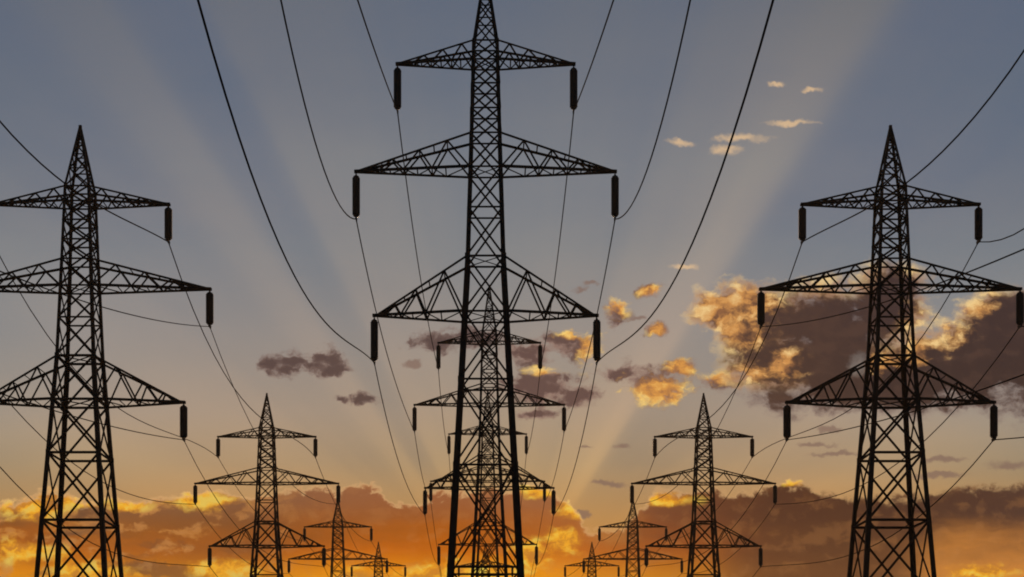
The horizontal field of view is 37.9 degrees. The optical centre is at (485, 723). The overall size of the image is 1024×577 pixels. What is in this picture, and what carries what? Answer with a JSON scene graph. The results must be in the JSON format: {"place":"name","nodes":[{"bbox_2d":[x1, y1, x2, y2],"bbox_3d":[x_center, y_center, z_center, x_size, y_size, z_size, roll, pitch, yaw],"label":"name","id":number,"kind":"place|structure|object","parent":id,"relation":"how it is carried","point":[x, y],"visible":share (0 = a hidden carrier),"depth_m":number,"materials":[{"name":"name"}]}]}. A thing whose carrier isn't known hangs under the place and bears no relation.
{"place":"outdoors","nodes":[
{"label":"outdoors","id":0,"kind":"place"},
{"bbox_2d":[0,0,1023,576],"label":"sky","id":1,"kind":"structure","parent":0,"point":[140,78],"materials":[{"name":"blue"}]},
{"bbox_3d":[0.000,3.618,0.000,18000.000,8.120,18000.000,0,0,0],"label":"ground","id":2,"kind":"structure","parent":0,"visible":0},
{"bbox_2d":[0,125,213,576],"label":"lattice pylon","id":3,"kind":"object","parent":2,"relation":"on","point":[94,392],"visible":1,"depth_m":85.36,"materials":[{"name":"metal"}]},
{"bbox_2d":[0,467,217,576],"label":"power cable","id":4,"kind":"object","parent":3,"relation":"hanging from","point":[93,543],"visible":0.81,"depth_m":110.20,"materials":[{"name":"black metal"}]},
{"bbox_2d":[3,396,289,573],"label":"power cable","id":5,"kind":"object","parent":3,"relation":"hanging from","point":[128,493],"visible":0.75,"depth_m":127.89,"materials":[{"name":"black metal"}]},
{"bbox_2d":[0,393,328,576],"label":"power cable","id":6,"kind":"object","parent":3,"relation":"hanging from","point":[147,434],"visible":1,"depth_m":74.76,"materials":[{"name":"black metal"}]},
{"bbox_2d":[0,256,349,576],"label":"power cable","id":7,"kind":"object","parent":3,"relation":"hanging from","point":[134,417],"visible":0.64,"depth_m":119.71,"materials":[{"name":"black metal"}]},
{"bbox_2d":[0,271,388,575],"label":"power cable","id":8,"kind":"object","parent":3,"relation":"hanging from","point":[173,323],"visible":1,"depth_m":74.16,"materials":[{"name":"black metal"}]},
{"bbox_2d":[0,121,403,576],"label":"power cable","id":9,"kind":"object","parent":3,"relation":"hanging from","point":[15,138],"visible":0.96,"depth_m":83.85,"materials":[{"name":"black metal"}]},
{"bbox_2d":[193,393,340,576],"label":"lattice pylon","id":10,"kind":"object","parent":2,"relation":"on","point":[277,524],"visible":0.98,"depth_m":154.83,"materials":[{"name":"metal"}]},
{"bbox_2d":[287,502,387,576],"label":"lattice pylon","id":11,"kind":"object","parent":2,"relation":"on","point":[332,548],"visible":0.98,"depth_m":225.91,"materials":[{"name":"metal"}]},
{"bbox_2d":[350,542,405,576],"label":"lattice pylon","id":12,"kind":"object","parent":2,"relation":"on","point":[377,565],"visible":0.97,"depth_m":281.50,"materials":[{"name":"metal"}]},
{"bbox_2d":[352,0,618,576],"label":"lattice pylon","id":13,"kind":"object","parent":2,"relation":"on","point":[379,169],"visible":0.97,"depth_m":85.22,"materials":[{"name":"metal"}]},
{"bbox_2d":[197,0,440,575],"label":"power cable","id":14,"kind":"object","parent":13,"relation":"hanging from","point":[220,77],"visible":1,"depth_m":42.44,"materials":[{"name":"black metal"}]},
{"bbox_2d":[280,0,441,576],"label":"power cable","id":15,"kind":"object","parent":13,"relation":"hanging from","point":[343,211],"visible":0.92,"depth_m":71.89,"materials":[{"name":"black metal"}]},
{"bbox_2d":[357,0,458,575],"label":"power cable","id":16,"kind":"object","parent":13,"relation":"hanging from","point":[407,193],"visible":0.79,"depth_m":93.64,"materials":[{"name":"black metal"}]},
{"bbox_2d":[512,0,613,576],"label":"power cable","id":17,"kind":"object","parent":13,"relation":"hanging from","point":[564,201],"visible":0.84,"depth_m":94.05,"materials":[{"name":"black metal"}]},
{"bbox_2d":[531,0,690,573],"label":"power cable","id":18,"kind":"object","parent":13,"relation":"hanging from","point":[626,212],"visible":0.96,"depth_m":71.72,"materials":[{"name":"black metal"}]},
{"bbox_2d":[534,0,773,574],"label":"power cable","id":19,"kind":"object","parent":13,"relation":"hanging from","point":[754,65],"visible":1,"depth_m":42.27,"materials":[{"name":"black metal"}]},
{"bbox_2d":[458,545,513,576],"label":"lattice pylon","id":20,"kind":"object","parent":2,"relation":"on","point":[488,571],"visible":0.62,"depth_m":281.52,"materials":[{"name":"metal"}]},
{"bbox_2d":[429,392,545,576],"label":"lattice pylon","id":21,"kind":"object","parent":2,"relation":"on","point":[478,543],"visible":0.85,"depth_m":194.90,"materials":[{"name":"metal"}]},
{"bbox_2d":[412,288,565,576],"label":"lattice pylon","id":22,"kind":"object","parent":2,"relation":"on","point":[481,406],"visible":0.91,"depth_m":148.06,"materials":[{"name":"metal"}]},
{"bbox_2d":[564,542,619,576],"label":"lattice pylon","id":23,"kind":"object","parent":2,"relation":"on","point":[588,565],"visible":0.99,"depth_m":281.54,"materials":[{"name":"metal"}]},
{"bbox_2d":[582,503,682,576],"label":"lattice pylon","id":24,"kind":"object","parent":2,"relation":"on","point":[628,548],"visible":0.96,"depth_m":225.91,"materials":[{"name":"metal"}]},
{"bbox_2d":[630,393,776,576],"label":"lattice pylon","id":25,"kind":"object","parent":2,"relation":"on","point":[695,484],"visible":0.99,"depth_m":154.81,"materials":[{"name":"metal"}]},
{"bbox_2d":[757,125,1023,576],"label":"lattice pylon","id":26,"kind":"object","parent":2,"relation":"on","point":[874,399],"visible":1,"depth_m":85.43,"materials":[{"name":"metal"}]},
{"bbox_2d":[566,50,1023,576],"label":"power cable","id":27,"kind":"object","parent":26,"relation":"hanging from","point":[970,121],"visible":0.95,"depth_m":71.65,"materials":[{"name":"black metal"}]},
{"bbox_2d":[582,248,1023,575],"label":"power cable","id":28,"kind":"object","parent":26,"relation":"hanging from","point":[829,317],"visible":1,"depth_m":65.41,"materials":[{"name":"black metal"}]},
{"bbox_2d":[620,228,1023,576],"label":"power cable","id":29,"kind":"object","parent":26,"relation":"hanging from","point":[888,377],"visible":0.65,"depth_m":101.83,"materials":[{"name":"black metal"}]},
{"bbox_2d":[642,374,1023,575],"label":"power cable","id":30,"kind":"object","parent":26,"relation":"hanging from","point":[855,427],"visible":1,"depth_m":67.66,"materials":[{"name":"black metal"}]},
{"bbox_2d":[678,326,1023,576],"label":"power cable","id":31,"kind":"object","parent":26,"relation":"hanging from","point":[896,463],"visible":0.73,"depth_m":107.51,"materials":[{"name":"black metal"}]},
{"bbox_2d":[753,437,1023,575],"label":"power cable","id":32,"kind":"object","parent":26,"relation":"hanging from","point":[918,516],"visible":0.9,"depth_m":96.51,"materials":[{"name":"black metal"}]}
]}

